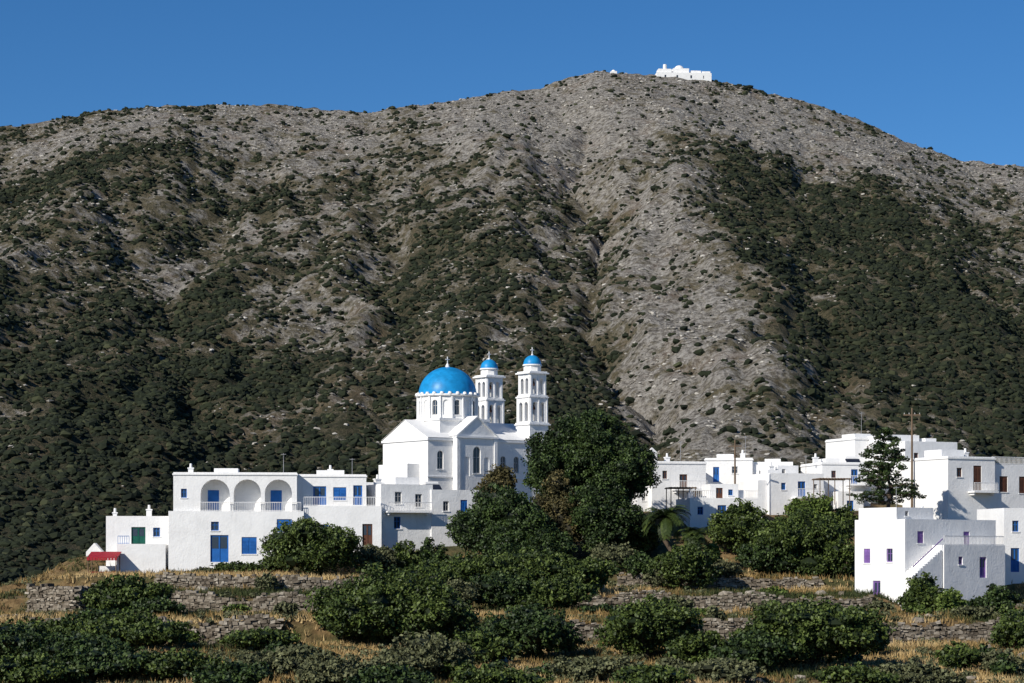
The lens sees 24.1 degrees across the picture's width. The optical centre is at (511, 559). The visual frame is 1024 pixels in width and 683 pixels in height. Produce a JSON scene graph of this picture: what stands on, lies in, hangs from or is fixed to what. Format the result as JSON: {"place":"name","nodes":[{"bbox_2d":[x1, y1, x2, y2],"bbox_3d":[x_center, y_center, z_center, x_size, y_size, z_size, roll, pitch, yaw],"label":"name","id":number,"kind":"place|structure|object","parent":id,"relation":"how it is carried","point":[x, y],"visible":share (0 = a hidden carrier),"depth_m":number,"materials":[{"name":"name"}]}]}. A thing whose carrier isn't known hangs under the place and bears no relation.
{"place":"outdoors","nodes":[
{"label":"outdoors","id":0,"kind":"place"},
{"bbox_2d":[27,613,284,641],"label":"dry stone wall","id":1,"kind":"structure","parent":0,"point":[207,631],"depth_m":186.83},
{"bbox_2d":[166,590,322,611],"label":"dry stone wall","id":2,"kind":"structure","parent":0,"point":[263,601],"depth_m":209.19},
{"bbox_2d":[154,572,371,590],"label":"dry stone wall","id":3,"kind":"structure","parent":0,"point":[191,579],"depth_m":221.31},
{"bbox_2d":[0,71,1023,585],"bbox_3d":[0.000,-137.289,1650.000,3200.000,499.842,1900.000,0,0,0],"label":"mountain","id":4,"kind":"structure","parent":0,"point":[714,295],"depth_m":1448.24,"materials":[{"name":"stone"}]},
{"bbox_2d":[0,70,1023,583],"bbox_3d":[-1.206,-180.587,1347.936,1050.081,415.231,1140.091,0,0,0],"label":"hillside shrubs","id":5,"kind":"object","parent":4,"relation":"on","point":[92,420],"visible":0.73,"depth_m":1296.95,"materials":[{"name":"plant"}]},
{"bbox_2d":[0,71,1023,486],"bbox_3d":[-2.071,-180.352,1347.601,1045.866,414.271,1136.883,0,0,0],"label":"limestone outcrops","id":6,"kind":"object","parent":4,"relation":"on","point":[286,303],"visible":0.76,"depth_m":1586.02,"materials":[{"name":"stone"}]},
{"bbox_2d":[655,64,711,81],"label":"mountaintop monastery","id":7,"kind":"structure","parent":4,"relation":"on","point":[678,71],"depth_m":1896.38,"materials":[{"name":"paint"}]},
{"bbox_2d":[0,503,1023,682],"bbox_3d":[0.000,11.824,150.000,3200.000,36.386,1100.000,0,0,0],"label":"ground","id":8,"kind":"structure","parent":0,"point":[317,633],"depth_m":223.05,"materials":[{"name":"soil"}]},
{"bbox_2d":[0,618,75,656],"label":"bush","id":9,"kind":"object","parent":8,"relation":"on","point":[17,638],"visible":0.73,"depth_m":169.72,"materials":[{"name":"green plant"}]},
{"bbox_2d":[0,651,88,682],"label":"bush","id":10,"kind":"object","parent":8,"relation":"on","point":[26,667],"visible":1,"depth_m":152.75,"materials":[{"name":"green plant"}]},
{"bbox_2d":[18,616,96,635],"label":"bush","id":11,"kind":"object","parent":8,"relation":"on","point":[66,625],"visible":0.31,"depth_m":183.07,"materials":[{"name":"green plant"}]},
{"bbox_2d":[25,583,95,612],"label":"stone wall","id":12,"kind":"structure","parent":8,"relation":"on","point":[43,599],"depth_m":205.42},
{"bbox_2d":[30,631,144,659],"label":"bush","id":13,"kind":"object","parent":8,"relation":"on","point":[57,643],"visible":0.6,"depth_m":164.59,"materials":[{"name":"green plant"}]},
{"bbox_2d":[63,608,127,621],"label":"bush","id":14,"kind":"object","parent":8,"relation":"on","point":[93,614],"visible":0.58,"depth_m":190.81,"materials":[{"name":"green plant"}]},
{"bbox_2d":[53,645,165,679],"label":"bush","id":15,"kind":"object","parent":8,"relation":"on","point":[97,662],"visible":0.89,"depth_m":156.57,"materials":[{"name":"green plant"}]},
{"bbox_2d":[74,572,173,610],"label":"bush","id":16,"kind":"object","parent":8,"relation":"on","point":[119,592],"visible":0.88,"depth_m":201.67,"materials":[{"name":"green plant"}]},
{"bbox_2d":[78,609,192,646],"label":"bush","id":17,"kind":"object","parent":8,"relation":"on","point":[137,629],"visible":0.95,"depth_m":177.72,"materials":[{"name":"green plant"}]},
{"bbox_2d":[106,516,167,572],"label":"walls","id":18,"kind":"structure","parent":8,"relation":"on","point":[150,554],"depth_m":236.02,"materials":[{"name":"paint"}]},
{"bbox_2d":[130,595,187,614],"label":"bush","id":19,"kind":"object","parent":8,"relation":"on","point":[156,605],"visible":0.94,"depth_m":196.69,"materials":[{"name":"green plant"}]},
{"bbox_2d":[139,646,228,679],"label":"bush","id":20,"kind":"object","parent":8,"relation":"on","point":[179,664],"visible":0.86,"depth_m":156.90,"materials":[{"name":"green plant"}]},
{"bbox_2d":[183,658,268,682],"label":"bush","id":21,"kind":"object","parent":8,"relation":"on","point":[230,671],"visible":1,"depth_m":151.13,"materials":[{"name":"green plant"}]},
{"bbox_2d":[168,468,303,571],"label":"walls","id":22,"kind":"structure","parent":8,"relation":"on","point":[189,528],"depth_m":235.53,"materials":[{"name":"paint"}]},
{"bbox_2d":[208,490,281,561],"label":"doors","id":23,"kind":"structure","parent":22,"relation":"attached to","point":[219,555],"depth_m":237.28,"materials":[{"name":"blue paint"}]},
{"bbox_2d":[242,519,291,553],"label":"shutters","id":24,"kind":"object","parent":22,"relation":"attached to","point":[249,545],"visible":0.68,"depth_m":235.62,"materials":[{"name":"blue paint"}]},
{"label":"roof","id":25,"kind":"object","parent":22,"relation":"on","visible":0},
{"bbox_2d":[200,502,300,510],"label":"railing","id":26,"kind":"object","parent":25,"relation":"on","point":[251,506],"visible":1,"depth_m":235.65,"materials":[{"name":"white paint"}]},
{"bbox_2d":[209,560,266,572],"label":"bush","id":27,"kind":"object","parent":8,"relation":"on","point":[235,566],"visible":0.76,"depth_m":230.07,"materials":[{"name":"green plant"}]},
{"bbox_2d":[218,626,301,648],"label":"bush","id":28,"kind":"object","parent":8,"relation":"on","point":[259,637],"visible":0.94,"depth_m":178.53,"materials":[{"name":"green plant"}]},
{"bbox_2d":[237,642,341,674],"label":"bush","id":29,"kind":"object","parent":8,"relation":"on","point":[286,659],"visible":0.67,"depth_m":161.02,"materials":[{"name":"green plant"}]},
{"bbox_2d":[257,516,365,574],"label":"fig tree","id":30,"kind":"object","parent":8,"relation":"on","point":[304,544],"visible":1,"depth_m":226.95,"materials":[{"name":"green plant"}]},
{"bbox_2d":[292,661,334,682],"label":"shrub","id":31,"kind":"object","parent":8,"relation":"on","point":[309,673],"visible":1,"depth_m":153.85,"materials":[{"name":"green plant"}]},
{"bbox_2d":[297,474,380,551],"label":"walls","id":32,"kind":"structure","parent":8,"relation":"on","point":[356,517],"depth_m":237.16,"materials":[{"name":"paint"}]},
{"bbox_2d":[302,655,376,682],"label":"bush","id":33,"kind":"object","parent":8,"relation":"on","point":[337,669],"visible":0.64,"depth_m":153.82,"materials":[{"name":"green plant"}]},
{"bbox_2d":[303,561,423,645],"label":"bush","id":34,"kind":"object","parent":8,"relation":"on","point":[366,606],"visible":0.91,"depth_m":183.40,"materials":[{"name":"green plant"}]},
{"bbox_2d":[353,543,398,572],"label":"bush","id":35,"kind":"object","parent":8,"relation":"on","point":[383,555],"visible":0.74,"depth_m":230.91,"materials":[{"name":"green plant"}]},
{"bbox_2d":[343,663,435,682],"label":"bush","id":36,"kind":"object","parent":8,"relation":"on","point":[394,673],"visible":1,"depth_m":150.41,"materials":[{"name":"green plant"}]},
{"bbox_2d":[389,539,422,571],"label":"bush","id":37,"kind":"object","parent":8,"relation":"on","point":[405,554],"visible":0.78,"depth_m":232.21,"materials":[{"name":"green plant"}]},
{"bbox_2d":[368,629,475,675],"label":"bush","id":38,"kind":"object","parent":8,"relation":"on","point":[423,653],"visible":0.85,"depth_m":158.24,"materials":[{"name":"green plant"}]},
{"bbox_2d":[366,477,478,549],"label":"walls","id":39,"kind":"structure","parent":8,"relation":"on","point":[417,529],"depth_m":239.76,"materials":[{"name":"paint"}]},
{"bbox_2d":[414,536,449,564],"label":"bush","id":40,"kind":"object","parent":8,"relation":"on","point":[428,551],"visible":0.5,"depth_m":233.48,"materials":[{"name":"green plant"}]},
{"bbox_2d":[402,560,467,585],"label":"bush","id":41,"kind":"object","parent":8,"relation":"on","point":[423,569],"visible":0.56,"depth_m":212.63,"materials":[{"name":"green plant"}]},
{"bbox_2d":[395,576,480,640],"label":"bush","id":42,"kind":"object","parent":8,"relation":"on","point":[435,609],"visible":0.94,"depth_m":182.78,"materials":[{"name":"green plant"}]},
{"bbox_2d":[437,656,476,679],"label":"shrub","id":43,"kind":"object","parent":8,"relation":"on","point":[447,669],"visible":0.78,"depth_m":158.16,"materials":[{"name":"green plant"}]},
{"bbox_2d":[421,551,493,585],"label":"bush","id":44,"kind":"object","parent":8,"relation":"on","point":[463,565],"visible":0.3,"depth_m":216.65,"materials":[{"name":"green plant"}]},
{"bbox_2d":[441,577,480,606],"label":"bush","id":45,"kind":"object","parent":8,"relation":"on","point":[469,592],"visible":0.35,"depth_m":206.33,"materials":[{"name":"green plant"}]},
{"bbox_2d":[379,347,550,501],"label":"domed church","id":46,"kind":"structure","parent":8,"relation":"on","point":[457,434],"depth_m":262.19,"materials":[{"name":"paint"}]},
{"bbox_2d":[453,627,521,664],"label":"bush","id":47,"kind":"object","parent":8,"relation":"on","point":[483,641],"visible":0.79,"depth_m":166.98,"materials":[{"name":"green plant"}]},
{"bbox_2d":[473,463,516,504],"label":"broadleaf tree","id":48,"kind":"object","parent":8,"relation":"on","point":[500,475],"visible":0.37,"depth_m":245.03,"materials":[{"name":"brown plant"}]},
{"bbox_2d":[445,482,548,556],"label":"broadleaf tree","id":49,"kind":"object","parent":8,"relation":"on","point":[465,527],"visible":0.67,"depth_m":230.88,"materials":[{"name":"green plant"}]},
{"bbox_2d":[465,571,533,610],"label":"bush","id":50,"kind":"object","parent":8,"relation":"on","point":[502,590],"visible":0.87,"depth_m":207.46,"materials":[{"name":"green plant"}]},
{"bbox_2d":[451,659,553,682],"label":"bush","id":51,"kind":"object","parent":8,"relation":"on","point":[494,672],"visible":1,"depth_m":151.87,"materials":[{"name":"green plant"}]},
{"bbox_2d":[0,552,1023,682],"bbox_3d":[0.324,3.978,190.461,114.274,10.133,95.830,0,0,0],"label":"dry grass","id":52,"kind":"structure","parent":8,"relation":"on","point":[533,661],"depth_m":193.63,"materials":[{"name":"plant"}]},
{"bbox_2d":[0,570,1023,682],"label":"scrub","id":53,"kind":"object","parent":8,"relation":"on","point":[589,652],"visible":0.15,"depth_m":179.34,"materials":[{"name":"green plant"}]},
{"bbox_2d":[471,547,573,581],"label":"bush","id":54,"kind":"object","parent":8,"relation":"on","point":[532,566],"visible":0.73,"depth_m":214.57,"materials":[{"name":"green plant"}]},
{"bbox_2d":[477,507,577,556],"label":"broadleaf tree","id":55,"kind":"object","parent":8,"relation":"on","point":[535,533],"visible":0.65,"depth_m":227.78,"materials":[{"name":"green plant"}]},
{"bbox_2d":[477,603,585,658],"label":"bush","id":56,"kind":"object","parent":8,"relation":"on","point":[537,630],"visible":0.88,"depth_m":174.63,"materials":[{"name":"green plant"}]},
{"bbox_2d":[520,413,591,499],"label":"broadleaf tree","id":57,"kind":"object","parent":8,"relation":"on","point":[543,458],"visible":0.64,"depth_m":239.61,"materials":[{"name":"green plant"}]},
{"bbox_2d":[528,469,587,541],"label":"broadleaf tree","id":58,"kind":"object","parent":8,"relation":"on","point":[555,503],"visible":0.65,"depth_m":236.12,"materials":[{"name":"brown plant"}]},
{"bbox_2d":[520,574,599,608],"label":"bush","id":59,"kind":"object","parent":8,"relation":"on","point":[560,592],"visible":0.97,"depth_m":206.62,"materials":[{"name":"green plant"}]},
{"bbox_2d":[548,555,621,590],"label":"bush","id":60,"kind":"object","parent":8,"relation":"on","point":[590,570],"visible":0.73,"depth_m":214.55,"materials":[{"name":"green plant"}]},
{"bbox_2d":[546,655,625,682],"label":"bush","id":61,"kind":"object","parent":8,"relation":"on","point":[580,666],"visible":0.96,"depth_m":156.91,"materials":[{"name":"green plant"}]},
{"bbox_2d":[528,406,645,496],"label":"broadleaf tree","id":62,"kind":"object","parent":8,"relation":"on","point":[593,433],"visible":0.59,"depth_m":239.46,"materials":[{"name":"green plant"}]},
{"bbox_2d":[162,574,1023,682],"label":"boulders","id":63,"kind":"object","parent":8,"relation":"on","point":[918,619],"visible":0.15,"depth_m":192.71,"materials":[{"name":"stone"}]},
{"bbox_2d":[565,471,648,551],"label":"broadleaf tree","id":64,"kind":"object","parent":8,"relation":"on","point":[606,516],"visible":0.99,"depth_m":233.87,"materials":[{"name":"green plant"}]},
{"bbox_2d":[585,541,636,572],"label":"bush","id":65,"kind":"object","parent":8,"relation":"on","point":[617,553],"visible":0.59,"depth_m":228.91,"materials":[{"name":"green plant"}]},
{"bbox_2d":[591,433,661,504],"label":"broadleaf tree","id":66,"kind":"object","parent":8,"relation":"on","point":[632,466],"visible":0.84,"depth_m":238.44,"materials":[{"name":"green plant"}]},
{"bbox_2d":[621,549,654,577],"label":"bush","id":67,"kind":"object","parent":8,"relation":"on","point":[637,563],"visible":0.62,"depth_m":225.21,"materials":[{"name":"green plant"}]},
{"bbox_2d":[616,524,661,551],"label":"bush","id":68,"kind":"object","parent":8,"relation":"on","point":[650,541],"visible":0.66,"depth_m":236.50,"materials":[{"name":"green plant"}]},
{"bbox_2d":[593,591,704,658],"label":"bush","id":69,"kind":"object","parent":8,"relation":"on","point":[637,627],"visible":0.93,"depth_m":174.43,"materials":[{"name":"green plant"}]},
{"bbox_2d":[609,662,695,682],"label":"bush","id":70,"kind":"object","parent":8,"relation":"on","point":[645,673],"visible":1,"depth_m":151.16,"materials":[{"name":"green plant"}]},
{"bbox_2d":[642,505,690,552],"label":"palm tree","id":71,"kind":"object","parent":8,"relation":"on","point":[665,525],"visible":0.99,"depth_m":229.13,"materials":[{"name":"green plant"}]},
{"bbox_2d":[632,448,705,511],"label":"building","id":72,"kind":"structure","parent":8,"relation":"on","point":[655,497],"depth_m":256.65,"materials":[{"name":"paint"}]},
{"bbox_2d":[645,541,722,589],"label":"bush","id":73,"kind":"object","parent":8,"relation":"on","point":[685,565],"visible":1,"depth_m":219.96,"materials":[{"name":"green plant"}]},
{"bbox_2d":[678,526,709,547],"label":"palm tree","id":74,"kind":"object","parent":8,"relation":"on","point":[693,535],"visible":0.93,"depth_m":228.31,"materials":[{"name":"green plant"}]},
{"bbox_2d":[661,630,731,663],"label":"bush","id":75,"kind":"object","parent":8,"relation":"on","point":[691,649],"visible":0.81,"depth_m":167.28,"materials":[{"name":"green plant"}]},
{"bbox_2d":[676,484,762,528],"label":"walls","id":76,"kind":"structure","parent":8,"relation":"on","point":[709,506],"depth_m":246.63,"materials":[{"name":"paint"}]},
{"bbox_2d":[674,657,766,682],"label":"bush","id":77,"kind":"object","parent":8,"relation":"on","point":[717,669],"visible":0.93,"depth_m":154.50,"materials":[{"name":"green plant"}]},
{"bbox_2d":[711,559,743,577],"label":"bush","id":78,"kind":"object","parent":8,"relation":"on","point":[730,568],"visible":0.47,"depth_m":225.12,"materials":[{"name":"green plant"}]},
{"bbox_2d":[703,498,768,553],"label":"broadleaf tree","id":79,"kind":"object","parent":8,"relation":"on","point":[731,525],"visible":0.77,"depth_m":236.95,"materials":[{"name":"green plant"}]},
{"bbox_2d":[705,454,792,489],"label":"building","id":80,"kind":"structure","parent":8,"relation":"on","point":[745,467],"depth_m":261.78,"materials":[{"name":"paint"}]},
{"bbox_2d":[709,629,801,669],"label":"bush","id":81,"kind":"object","parent":8,"relation":"on","point":[765,649],"visible":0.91,"depth_m":161.57,"materials":[{"name":"green plant"}]},
{"bbox_2d":[733,540,798,573],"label":"bush","id":82,"kind":"object","parent":8,"relation":"on","point":[759,558],"visible":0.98,"depth_m":227.60,"materials":[{"name":"green plant"}]},
{"bbox_2d":[739,465,823,514],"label":"building","id":83,"kind":"structure","parent":8,"relation":"on","point":[767,482],"depth_m":254.77,"materials":[{"name":"paint"}]},
{"bbox_2d":[745,505,854,576],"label":"broadleaf tree","id":84,"kind":"object","parent":8,"relation":"on","point":[808,537],"visible":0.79,"depth_m":228.46,"materials":[{"name":"green plant"}]},
{"bbox_2d":[726,593,895,665],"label":"bush","id":85,"kind":"object","parent":8,"relation":"on","point":[812,630],"visible":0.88,"depth_m":164.50,"materials":[{"name":"green plant"}]},
{"bbox_2d":[783,491,845,526],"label":"broadleaf tree","id":86,"kind":"object","parent":8,"relation":"on","point":[817,505],"visible":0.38,"depth_m":242.20,"materials":[{"name":"green plant"}]},
{"bbox_2d":[801,458,869,510],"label":"walls","id":87,"kind":"structure","parent":8,"relation":"on","point":[843,471],"depth_m":258.39,"materials":[{"name":"paint"}]},
{"bbox_2d":[825,533,854,577],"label":"bush","id":88,"kind":"object","parent":8,"relation":"on","point":[841,555],"visible":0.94,"depth_m":227.41,"materials":[{"name":"green plant"}]},
{"bbox_2d":[826,434,871,461],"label":"building","id":89,"kind":"structure","parent":8,"relation":"on","point":[841,450],"depth_m":268.54,"materials":[{"name":"paint"}]},
{"bbox_2d":[811,661,904,682],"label":"bush","id":90,"kind":"object","parent":8,"relation":"on","point":[858,672],"visible":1,"depth_m":151.04,"materials":[{"name":"green plant"}]},
{"bbox_2d":[846,426,926,507],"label":"pine tree","id":91,"kind":"object","parent":8,"relation":"on","point":[882,469],"visible":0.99,"depth_m":239.55,"materials":[{"name":"green plant"}]},
{"bbox_2d":[867,435,956,504],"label":"walls","id":92,"kind":"structure","parent":8,"relation":"on","point":[921,446],"depth_m":261.81,"materials":[{"name":"paint"}]},
{"bbox_2d":[873,659,966,682],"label":"bush","id":93,"kind":"object","parent":8,"relation":"on","point":[918,672],"visible":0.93,"depth_m":152.34,"materials":[{"name":"green plant"}]},
{"bbox_2d":[901,550,941,595],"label":"stair","id":94,"kind":"object","parent":8,"relation":"on","point":[931,561],"visible":0.35,"depth_m":213.89,"materials":[{"name":"paint"}]},
{"bbox_2d":[897,571,948,613],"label":"bush","id":95,"kind":"object","parent":8,"relation":"on","point":[925,591],"visible":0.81,"depth_m":204.15,"materials":[{"name":"green plant"}]},
{"bbox_2d":[855,507,1004,605],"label":"building","id":96,"kind":"structure","parent":8,"relation":"on","point":[879,532],"depth_m":216.43,"materials":[{"name":"paint"}]},
{"bbox_2d":[935,587,970,612],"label":"bush","id":97,"kind":"object","parent":8,"relation":"on","point":[949,599],"visible":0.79,"depth_m":201.43,"materials":[{"name":"green plant"}]},
{"bbox_2d":[932,641,985,669],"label":"bush","id":98,"kind":"object","parent":8,"relation":"on","point":[958,656],"visible":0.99,"depth_m":165.24,"materials":[{"name":"green plant"}]},
{"bbox_2d":[903,449,1023,519],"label":"walls","id":99,"kind":"structure","parent":8,"relation":"on","point":[943,488],"depth_m":249.14,"materials":[{"name":"paint"}]},
{"bbox_2d":[973,466,1023,492],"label":"shutters","id":100,"kind":"object","parent":99,"relation":"attached to","point":[977,477],"visible":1,"depth_m":250.51,"materials":[{"name":"brown wood"}]},
{"bbox_2d":[950,603,995,619],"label":"bush","id":101,"kind":"object","parent":8,"relation":"on","point":[981,611],"visible":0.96,"depth_m":195.26,"materials":[{"name":"green plant"}]},
{"bbox_2d":[967,583,1023,611],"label":"bush","id":102,"kind":"object","parent":8,"relation":"on","point":[996,596],"visible":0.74,"depth_m":203.01,"materials":[{"name":"green plant"}]},
{"bbox_2d":[977,508,1023,584],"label":"walls","id":103,"kind":"structure","parent":8,"relation":"on","point":[1004,518],"depth_m":226.25,"materials":[{"name":"paint"}]},
{"bbox_2d":[978,647,1023,672],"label":"bush","id":104,"kind":"object","parent":8,"relation":"on","point":[989,658],"visible":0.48,"depth_m":164.25,"materials":[{"name":"green plant"}]},
{"bbox_2d":[989,653,1017,677],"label":"shrub","id":105,"kind":"object","parent":8,"relation":"on","point":[1005,666],"visible":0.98,"depth_m":161.43,"materials":[{"name":"green plant"}]},
{"bbox_2d":[988,610,1023,650],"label":"bush","id":106,"kind":"object","parent":8,"relation":"on","point":[1008,631],"visible":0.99,"depth_m":181.11,"materials":[{"name":"green plant"}]},
{"bbox_2d":[0,0,1023,165],"label":"sky","id":107,"kind":"structure","parent":0,"point":[947,76],"materials":[{"name":"blue"}]},
{"bbox_2d":[616,572,823,590],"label":"dry stone wall","id":108,"kind":"structure","parent":0,"point":[751,582],"depth_m":224.83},
{"bbox_2d":[570,589,873,610],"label":"dry stone wall","id":109,"kind":"structure","parent":0,"point":[623,597],"depth_m":213.03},
{"bbox_2d":[446,617,1000,642],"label":"dry stone wall","id":110,"kind":"structure","parent":0,"point":[966,635],"depth_m":191.48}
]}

